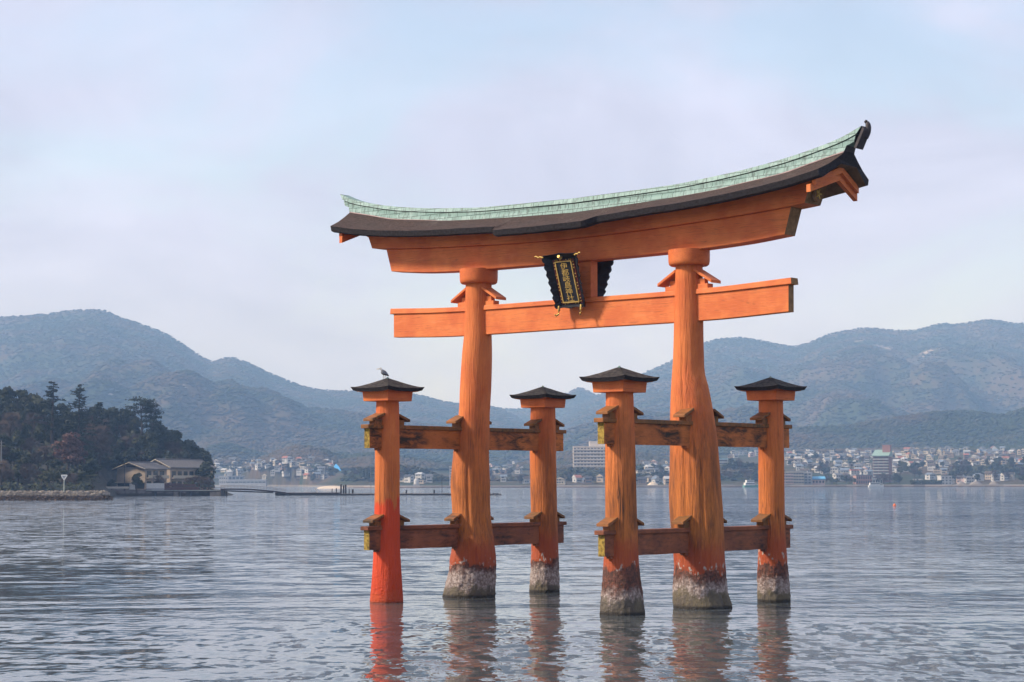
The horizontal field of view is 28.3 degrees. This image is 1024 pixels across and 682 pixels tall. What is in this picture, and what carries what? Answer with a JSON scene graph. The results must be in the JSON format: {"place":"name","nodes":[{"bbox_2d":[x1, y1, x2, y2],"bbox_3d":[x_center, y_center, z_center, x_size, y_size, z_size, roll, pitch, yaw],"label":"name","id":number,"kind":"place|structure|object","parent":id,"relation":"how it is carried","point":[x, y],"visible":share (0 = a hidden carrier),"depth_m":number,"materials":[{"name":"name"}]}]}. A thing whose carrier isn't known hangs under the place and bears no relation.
{"place":"outdoors","nodes":[
{"label":"outdoors","id":0,"kind":"place"},
{"bbox_2d":[0,425,232,496],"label":"headland ground","id":1,"kind":"structure","parent":0,"point":[106,475],"depth_m":629.98,"materials":[{"name":"green plant"}]},
{"bbox_2d":[0,460,14,488],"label":"bare tree","id":2,"kind":"object","parent":1,"relation":"on","point":[5,471],"visible":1,"depth_m":567.45,"materials":[{"name":"plant"}]},
{"bbox_2d":[0,446,14,458],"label":"bare tree","id":3,"kind":"object","parent":1,"relation":"on","point":[5,451],"visible":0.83,"depth_m":593.31,"materials":[{"name":"plant"}]},
{"bbox_2d":[0,408,15,424],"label":"broadleaf tree","id":4,"kind":"object","parent":1,"relation":"on","point":[5,410],"visible":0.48,"depth_m":661.09,"materials":[{"name":"green plant"}]},
{"bbox_2d":[0,434,17,455],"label":"broadleaf tree","id":5,"kind":"object","parent":1,"relation":"on","point":[5,439],"visible":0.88,"depth_m":611.33,"materials":[{"name":"green plant"}]},
{"bbox_2d":[0,386,20,411],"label":"broadleaf tree","id":6,"kind":"object","parent":1,"relation":"on","point":[7,393],"visible":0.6,"depth_m":688.13,"materials":[{"name":"green plant"}]},
{"bbox_2d":[0,411,22,436],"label":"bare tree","id":7,"kind":"object","parent":1,"relation":"on","point":[8,422],"visible":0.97,"depth_m":633.79,"materials":[{"name":"plant"}]},
{"bbox_2d":[2,449,24,464],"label":"broadleaf tree","id":8,"kind":"object","parent":1,"relation":"on","point":[16,452],"visible":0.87,"depth_m":594.94,"materials":[{"name":"green plant"}]},
{"bbox_2d":[4,397,26,427],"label":"pine tree","id":9,"kind":"object","parent":1,"relation":"on","point":[19,404],"visible":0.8,"depth_m":674.76,"materials":[{"name":"green plant"}]},
{"bbox_2d":[10,463,23,485],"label":"broadleaf tree","id":10,"kind":"object","parent":1,"relation":"on","point":[16,469],"visible":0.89,"depth_m":572.18,"materials":[{"name":"green plant"}]},
{"bbox_2d":[12,430,26,449],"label":"broadleaf tree","id":11,"kind":"object","parent":1,"relation":"on","point":[17,437],"visible":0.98,"depth_m":617.42,"materials":[{"name":"green plant"}]},
{"bbox_2d":[10,389,31,411],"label":"broadleaf tree","id":12,"kind":"object","parent":1,"relation":"on","point":[20,393],"visible":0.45,"depth_m":688.86,"materials":[{"name":"green plant"}]},
{"bbox_2d":[13,411,29,425],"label":"broadleaf tree","id":13,"kind":"object","parent":1,"relation":"on","point":[22,415],"visible":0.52,"depth_m":662.48,"materials":[{"name":"green plant"}]},
{"bbox_2d":[15,423,31,438],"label":"broadleaf tree","id":14,"kind":"object","parent":1,"relation":"on","point":[25,434],"visible":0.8,"depth_m":637.67,"materials":[{"name":"green plant"}]},
{"bbox_2d":[22,401,40,432],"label":"broadleaf tree","id":15,"kind":"object","parent":1,"relation":"on","point":[29,406],"visible":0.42,"depth_m":669.05,"materials":[{"name":"green plant"}]},
{"bbox_2d":[22,411,42,436],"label":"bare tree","id":16,"kind":"object","parent":1,"relation":"on","point":[30,415],"visible":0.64,"depth_m":654.39,"materials":[{"name":"plant"}]},
{"bbox_2d":[27,393,46,411],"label":"broadleaf tree","id":17,"kind":"object","parent":1,"relation":"on","point":[36,398],"visible":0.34,"depth_m":687.90,"materials":[{"name":"green plant"}]},
{"bbox_2d":[36,445,52,456],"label":"bare tree","id":18,"kind":"object","parent":1,"relation":"on","point":[44,450],"visible":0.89,"depth_m":613.50,"materials":[{"name":"plant"}]},
{"bbox_2d":[38,400,56,416],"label":"broadleaf tree","id":19,"kind":"object","parent":1,"relation":"on","point":[44,408],"visible":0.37,"depth_m":687.73,"materials":[{"name":"green plant"}]},
{"bbox_2d":[44,430,59,442],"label":"broadleaf tree","id":20,"kind":"object","parent":1,"relation":"on","point":[48,434],"visible":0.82,"depth_m":643.59,"materials":[{"name":"green plant"}]},
{"bbox_2d":[30,381,74,444],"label":"conifer tree","id":21,"kind":"object","parent":1,"relation":"on","point":[53,399],"visible":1,"depth_m":639.82,"materials":[{"name":"green plant"}]},
{"bbox_2d":[47,471,60,481],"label":"broadleaf tree","id":22,"kind":"object","parent":1,"relation":"on","point":[55,476],"visible":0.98,"depth_m":573.48,"materials":[{"name":"green plant"}]},
{"bbox_2d":[43,418,67,442],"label":"broadleaf tree","id":23,"kind":"object","parent":1,"relation":"on","point":[55,425],"visible":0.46,"depth_m":652.69,"materials":[{"name":"green plant"}]},
{"bbox_2d":[46,457,65,470],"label":"broadleaf tree","id":24,"kind":"object","parent":1,"relation":"on","point":[56,461],"visible":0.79,"depth_m":597.11,"materials":[{"name":"green plant"}]},
{"bbox_2d":[56,403,71,415],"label":"broadleaf tree","id":25,"kind":"object","parent":1,"relation":"on","point":[60,405],"visible":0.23,"depth_m":688.57,"materials":[{"name":"green plant"}]},
{"bbox_2d":[50,432,84,471],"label":"dry leaved tree","id":26,"kind":"object","parent":1,"relation":"on","point":[69,450],"visible":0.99,"depth_m":587.08,"materials":[{"name":"brown plant"}]},
{"bbox_2d":[60,473,78,489],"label":"bare tree","id":27,"kind":"object","parent":1,"relation":"on","point":[71,477],"visible":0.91,"depth_m":567.04,"materials":[{"name":"plant"}]},
{"bbox_2d":[57,384,98,436],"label":"conifer tree","id":28,"kind":"object","parent":1,"relation":"on","point":[80,412],"visible":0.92,"depth_m":644.61,"materials":[{"name":"green plant"}]},
{"bbox_2d":[67,437,88,473],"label":"dry leaved tree","id":29,"kind":"object","parent":1,"relation":"on","point":[85,453],"visible":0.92,"depth_m":590.36,"materials":[{"name":"plant"}]},
{"bbox_2d":[75,471,88,483],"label":"broadleaf tree","id":30,"kind":"object","parent":1,"relation":"on","point":[81,475],"visible":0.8,"depth_m":574.26,"materials":[{"name":"green plant"}]},
{"bbox_2d":[70,411,97,430],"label":"broadleaf tree","id":31,"kind":"object","parent":1,"relation":"on","point":[74,414],"visible":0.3,"depth_m":670.93,"materials":[{"name":"green plant"}]},
{"bbox_2d":[86,406,98,444],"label":"broadleaf tree","id":32,"kind":"object","parent":1,"relation":"on","point":[91,412],"visible":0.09,"depth_m":689.12,"materials":[{"name":"green plant"}]},
{"bbox_2d":[82,423,114,473],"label":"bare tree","id":33,"kind":"object","parent":1,"relation":"on","point":[100,429],"visible":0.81,"depth_m":655.05,"materials":[{"name":"plant"}]},
{"bbox_2d":[85,402,115,477],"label":"conifer tree","id":34,"kind":"object","parent":1,"relation":"on","point":[100,414],"visible":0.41,"depth_m":667.52,"materials":[{"name":"green plant"}]},
{"bbox_2d":[82,413,118,453],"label":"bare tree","id":35,"kind":"object","parent":1,"relation":"on","point":[104,420],"visible":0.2,"depth_m":675.57,"materials":[{"name":"plant"}]},
{"bbox_2d":[0,417,214,490],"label":"undergrowth","id":36,"kind":"object","parent":1,"relation":"on","point":[81,486],"visible":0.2,"depth_m":574.40,"materials":[{"name":"green plant"}]},
{"bbox_2d":[104,407,119,433],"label":"broadleaf tree","id":37,"kind":"object","parent":1,"relation":"on","point":[111,412],"visible":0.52,"depth_m":735.97,"materials":[{"name":"green plant"}]},
{"bbox_2d":[109,433,124,450],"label":"broadleaf tree","id":38,"kind":"object","parent":1,"relation":"on","point":[119,440],"visible":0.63,"depth_m":725.69,"materials":[{"name":"green plant"}]},
{"bbox_2d":[113,424,129,450],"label":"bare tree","id":39,"kind":"object","parent":1,"relation":"on","point":[122,429],"visible":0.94,"depth_m":730.84,"materials":[{"name":"plant"}]},
{"bbox_2d":[113,408,136,430],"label":"broadleaf tree","id":40,"kind":"object","parent":1,"relation":"on","point":[121,419],"visible":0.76,"depth_m":734.89,"materials":[{"name":"green plant"}]},
{"bbox_2d":[116,451,133,460],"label":"broadleaf tree","id":41,"kind":"object","parent":1,"relation":"on","point":[125,455],"visible":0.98,"depth_m":721.86,"materials":[{"name":"green plant"}]},
{"bbox_2d":[119,437,133,451],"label":"bare tree","id":42,"kind":"object","parent":1,"relation":"on","point":[126,445],"visible":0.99,"depth_m":726.06,"materials":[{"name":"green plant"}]},
{"bbox_2d":[123,423,137,443],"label":"broadleaf tree","id":43,"kind":"object","parent":1,"relation":"on","point":[132,430],"visible":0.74,"depth_m":731.42,"materials":[{"name":"green plant"}]},
{"bbox_2d":[123,447,139,462],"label":"broadleaf tree","id":44,"kind":"object","parent":1,"relation":"on","point":[133,451],"visible":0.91,"depth_m":722.42,"materials":[{"name":"green plant"}]},
{"bbox_2d":[126,415,140,429],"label":"broadleaf tree","id":45,"kind":"object","parent":1,"relation":"on","point":[134,420],"visible":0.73,"depth_m":735.08,"materials":[{"name":"green plant"}]},
{"bbox_2d":[131,473,142,494],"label":"round bush","id":46,"kind":"object","parent":1,"relation":"on","point":[136,480],"visible":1,"depth_m":662.04,"materials":[{"name":"green plant"}]},
{"bbox_2d":[122,396,159,460],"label":"pine tree","id":47,"kind":"object","parent":1,"relation":"on","point":[143,402],"visible":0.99,"depth_m":728.79,"materials":[{"name":"green plant"}]},
{"bbox_2d":[112,461,171,488],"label":"inn building","id":48,"kind":"structure","parent":1,"relation":"on","point":[148,471],"depth_m":685.33,"materials":[{"name":"beige paint"}]},
{"bbox_2d":[136,451,148,461],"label":"bare tree","id":49,"kind":"object","parent":1,"relation":"on","point":[140,459],"visible":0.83,"depth_m":722.84,"materials":[{"name":"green plant"}]},
{"bbox_2d":[131,431,155,450],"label":"broadleaf tree","id":50,"kind":"object","parent":1,"relation":"on","point":[143,440],"visible":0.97,"depth_m":725.80,"materials":[{"name":"green plant"}]},
{"bbox_2d":[140,449,156,461],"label":"broadleaf tree","id":51,"kind":"object","parent":1,"relation":"on","point":[147,453],"visible":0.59,"depth_m":722.13,"materials":[{"name":"green plant"}]},
{"bbox_2d":[112,489,185,495],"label":"quay wall","id":52,"kind":"structure","parent":1,"relation":"on","point":[128,492],"depth_m":666.92,"materials":[{"name":"grey stone"}]},
{"bbox_2d":[146,483,163,489],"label":"screen fence","id":53,"kind":"object","parent":52,"relation":"on","point":[155,486],"visible":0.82,"depth_m":669.30,"materials":[{"name":"white paint"}]},
{"bbox_2d":[164,483,198,489],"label":"timber fence","id":54,"kind":"object","parent":52,"relation":"on","point":[177,487],"visible":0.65,"depth_m":669.27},
{"bbox_2d":[138,438,160,458],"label":"broadleaf tree","id":55,"kind":"object","parent":1,"relation":"on","point":[152,444],"visible":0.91,"depth_m":724.85,"materials":[{"name":"green plant"}]},
{"bbox_2d":[137,430,166,451],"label":"broadleaf tree","id":56,"kind":"object","parent":1,"relation":"on","point":[158,433],"visible":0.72,"depth_m":729.60,"materials":[{"name":"green plant"}]},
{"bbox_2d":[139,404,166,438],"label":"pine tree","id":57,"kind":"object","parent":1,"relation":"on","point":[149,408],"visible":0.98,"depth_m":730.23,"materials":[{"name":"green plant"}]},
{"bbox_2d":[151,474,163,482],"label":"bare tree","id":58,"kind":"object","parent":1,"relation":"on","point":[157,477],"visible":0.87,"depth_m":676.16,"materials":[{"name":"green plant"}]},
{"bbox_2d":[144,421,172,440],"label":"broadleaf tree","id":59,"kind":"object","parent":1,"relation":"on","point":[157,426],"visible":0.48,"depth_m":735.56,"materials":[{"name":"green plant"}]},
{"bbox_2d":[161,450,172,458],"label":"broadleaf tree","id":60,"kind":"object","parent":1,"relation":"on","point":[166,455],"visible":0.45,"depth_m":721.33,"materials":[{"name":"green plant"}]},
{"bbox_2d":[163,430,182,442],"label":"broadleaf tree","id":61,"kind":"object","parent":1,"relation":"on","point":[177,434],"visible":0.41,"depth_m":733.97,"materials":[{"name":"green plant"}]},
{"bbox_2d":[170,445,187,458],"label":"bare tree","id":62,"kind":"object","parent":1,"relation":"on","point":[174,451],"visible":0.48,"depth_m":721.74,"materials":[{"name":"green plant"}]},
{"bbox_2d":[171,451,189,458],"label":"broadleaf tree","id":63,"kind":"object","parent":1,"relation":"on","point":[185,454],"visible":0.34,"depth_m":720.85,"materials":[{"name":"green plant"}]},
{"bbox_2d":[151,458,216,488],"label":"inn building","id":64,"kind":"structure","parent":1,"relation":"on","point":[181,470],"depth_m":706.28,"materials":[{"name":"grey tile"}]},
{"bbox_2d":[174,440,194,457],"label":"broadleaf tree","id":65,"kind":"object","parent":1,"relation":"on","point":[186,445],"visible":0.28,"depth_m":730.97,"materials":[{"name":"green plant"}]},
{"bbox_2d":[184,439,209,458],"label":"broadleaf tree","id":66,"kind":"object","parent":1,"relation":"on","point":[194,447],"visible":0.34,"depth_m":734.22,"materials":[{"name":"green plant"}]},
{"bbox_2d":[195,478,208,489],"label":"bare tree","id":67,"kind":"object","parent":1,"relation":"on","point":[203,481],"visible":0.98,"depth_m":688.00,"materials":[{"name":"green plant"}]},
{"bbox_2d":[191,450,214,465],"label":"broadleaf tree","id":68,"kind":"object","parent":1,"relation":"on","point":[204,456],"visible":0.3,"depth_m":727.06,"materials":[{"name":"green plant"}]},
{"bbox_2d":[195,461,213,479],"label":"broadleaf tree","id":69,"kind":"object","parent":1,"relation":"on","point":[205,468],"visible":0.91,"depth_m":712.91,"materials":[{"name":"green plant"}]},
{"bbox_2d":[0,486,1023,681],"bbox_3d":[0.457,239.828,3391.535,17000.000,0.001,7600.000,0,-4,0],"label":"sea water","id":70,"kind":"structure","parent":0,"point":[920,584],"depth_m":76.25,"materials":[{"name":"liquid"}]},
{"bbox_2d":[0,490,112,499],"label":"stone breakwater","id":71,"kind":"object","parent":70,"relation":"in","point":[57,495],"visible":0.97,"depth_m":511.07,"materials":[{"name":"grey stone"}]},
{"bbox_2d":[146,487,227,495],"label":"pier","id":72,"kind":"structure","parent":70,"relation":"in","point":[197,492],"depth_m":658.27,"materials":[{"name":"paint"}]},
{"bbox_2d":[221,485,285,492],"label":"gangway","id":73,"kind":"object","parent":72,"relation":"on","point":[231,489],"visible":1,"depth_m":669.26,"materials":[{"name":"grey metal"}]},
{"bbox_2d":[275,492,339,495],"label":"pontoon","id":74,"kind":"object","parent":70,"relation":"on","point":[308,493],"visible":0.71,"depth_m":678.11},
{"bbox_2d":[317,486,344,488],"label":"sand spit","id":75,"kind":"structure","parent":70,"relation":"on","point":[330,487],"depth_m":1397.24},
{"bbox_2d":[339,493,490,494],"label":"pontoon","id":76,"kind":"object","parent":70,"relation":"on","point":[400,493],"visible":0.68,"depth_m":680.07,"materials":[{"name":"concrete"}]},
{"bbox_2d":[330,120,870,615],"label":"torii gate","id":77,"kind":"structure","parent":70,"relation":"in","point":[574,248],"depth_m":74.11,"materials":[{"name":"orange wood"}]},
{"bbox_2d":[743,480,757,486],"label":"ferry","id":78,"kind":"object","parent":70,"relation":"on","point":[749,483],"visible":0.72,"depth_m":1539.31,"materials":[{"name":"white paint"}]},
{"bbox_2d":[868,483,883,486],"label":"motor boat","id":79,"kind":"object","parent":70,"relation":"on","point":[874,485],"visible":0.74,"depth_m":1544.61,"materials":[{"name":"white paint"}]},
{"bbox_2d":[0,310,1023,487],"bbox_3d":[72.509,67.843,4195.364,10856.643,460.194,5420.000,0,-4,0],"label":"hills","id":80,"kind":"structure","parent":0,"point":[277,479],"depth_m":4215.81,"materials":[{"name":"green plant"}]},
{"bbox_2d":[219,476,228,485],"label":"white building","id":81,"kind":"structure","parent":80,"relation":"on","point":[222,480],"depth_m":2194.86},
{"bbox_2d":[227,479,267,485],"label":"ferry terminal","id":82,"kind":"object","parent":80,"relation":"on","point":[255,482],"visible":0.99,"depth_m":2184.70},
{"bbox_2d":[403,474,414,482],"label":"house","id":83,"kind":"structure","parent":80,"relation":"on","point":[408,478],"depth_m":1673.99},
{"bbox_2d":[415,472,424,478],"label":"house","id":84,"kind":"structure","parent":80,"relation":"on","point":[420,475],"depth_m":1686.46,"materials":[{"name":"metal"}]},
{"bbox_2d":[426,474,432,482],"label":"house","id":85,"kind":"structure","parent":80,"relation":"on","point":[429,478],"depth_m":1673.62,"materials":[{"name":"grey stone"}]},
{"bbox_2d":[0,309,1023,480],"bbox_3d":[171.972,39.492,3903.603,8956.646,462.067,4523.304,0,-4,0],"label":"forest cover","id":86,"kind":"object","parent":80,"relation":"on","point":[343,455],"visible":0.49,"depth_m":3615.41,"materials":[{"name":"green plant"}]},
{"bbox_2d":[556,477,565,484],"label":"house","id":87,"kind":"structure","parent":80,"relation":"on","point":[561,480],"depth_m":1602.00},
{"bbox_2d":[572,475,582,482],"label":"house","id":88,"kind":"structure","parent":80,"relation":"on","point":[576,478],"depth_m":1637.94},
{"bbox_2d":[584,476,592,483],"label":"house","id":89,"kind":"structure","parent":80,"relation":"on","point":[588,479],"depth_m":1631.29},
{"bbox_2d":[573,441,604,467],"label":"hotel building","id":90,"kind":"structure","parent":80,"relation":"on","point":[592,454],"depth_m":1771.84,"materials":[{"name":"beige concrete"}]},
{"bbox_2d":[596,474,604,481],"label":"house","id":91,"kind":"structure","parent":80,"relation":"on","point":[600,477],"depth_m":1643.61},
{"bbox_2d":[637,477,646,484],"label":"house","id":92,"kind":"structure","parent":80,"relation":"on","point":[642,480],"depth_m":1626.06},
{"bbox_2d":[342,484,1023,487],"bbox_3d":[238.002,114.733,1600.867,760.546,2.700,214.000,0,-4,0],"label":"sea wall","id":93,"kind":"structure","parent":80,"relation":"on","point":[586,486],"depth_m":1554.44,"materials":[{"name":"concrete"}]},
{"bbox_2d":[784,471,803,484],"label":"apartment building","id":94,"kind":"structure","parent":80,"relation":"on","point":[793,477],"depth_m":1581.43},
{"bbox_2d":[804,472,812,484],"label":"apartment building","id":95,"kind":"structure","parent":80,"relation":"on","point":[807,478],"depth_m":1588.32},
{"bbox_2d":[812,476,825,484],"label":"blue roofed shed","id":96,"kind":"structure","parent":80,"relation":"on","point":[818,480],"depth_m":1596.15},
{"bbox_2d":[830,466,838,473],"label":"house","id":97,"kind":"structure","parent":80,"relation":"on","point":[834,469],"depth_m":1829.99,"materials":[{"name":"grey stone"}]},
{"bbox_2d":[832,473,843,480],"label":"house","id":98,"kind":"structure","parent":80,"relation":"on","point":[836,475],"depth_m":1715.58,"materials":[{"name":"grey stone"}]},
{"bbox_2d":[853,475,871,483],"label":"brick building","id":99,"kind":"structure","parent":80,"relation":"on","point":[863,479],"depth_m":1616.20,"materials":[{"name":"brick"}]},
{"bbox_2d":[872,445,891,481],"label":"tower building","id":100,"kind":"structure","parent":80,"relation":"on","point":[882,460],"depth_m":1687.49,"materials":[{"name":"concrete"}]},
{"bbox_2d":[910,480,941,484],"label":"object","id":101,"kind":"object","parent":80,"relation":"on","point":[926,482],"visible":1,"depth_m":1572.88,"materials":[{"name":"blue metal"}]},
{"bbox_2d":[924,473,936,479],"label":"house","id":102,"kind":"structure","parent":80,"relation":"on","point":[930,476],"depth_m":1739.75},
{"bbox_2d":[927,464,936,470],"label":"house","id":103,"kind":"structure","parent":80,"relation":"on","point":[930,467],"depth_m":1860.37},
{"bbox_2d":[937,476,951,484],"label":"white building","id":104,"kind":"structure","parent":80,"relation":"on","point":[946,480],"depth_m":1591.30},
{"bbox_2d":[956,475,965,482],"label":"house","id":105,"kind":"structure","parent":80,"relation":"on","point":[961,477],"depth_m":1655.60,"materials":[{"name":"grey stone"}]},
{"bbox_2d":[964,476,974,482],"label":"house","id":106,"kind":"structure","parent":80,"relation":"on","point":[969,479],"depth_m":1649.32,"materials":[{"name":"grey stone"}]},
{"bbox_2d":[1000,473,1008,480],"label":"house","id":107,"kind":"structure","parent":80,"relation":"on","point":[1003,476],"depth_m":1704.25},
{"bbox_2d":[0,0,1023,408],"label":"sky","id":108,"kind":"structure","parent":0,"point":[181,169],"materials":[{"name":"blue"}]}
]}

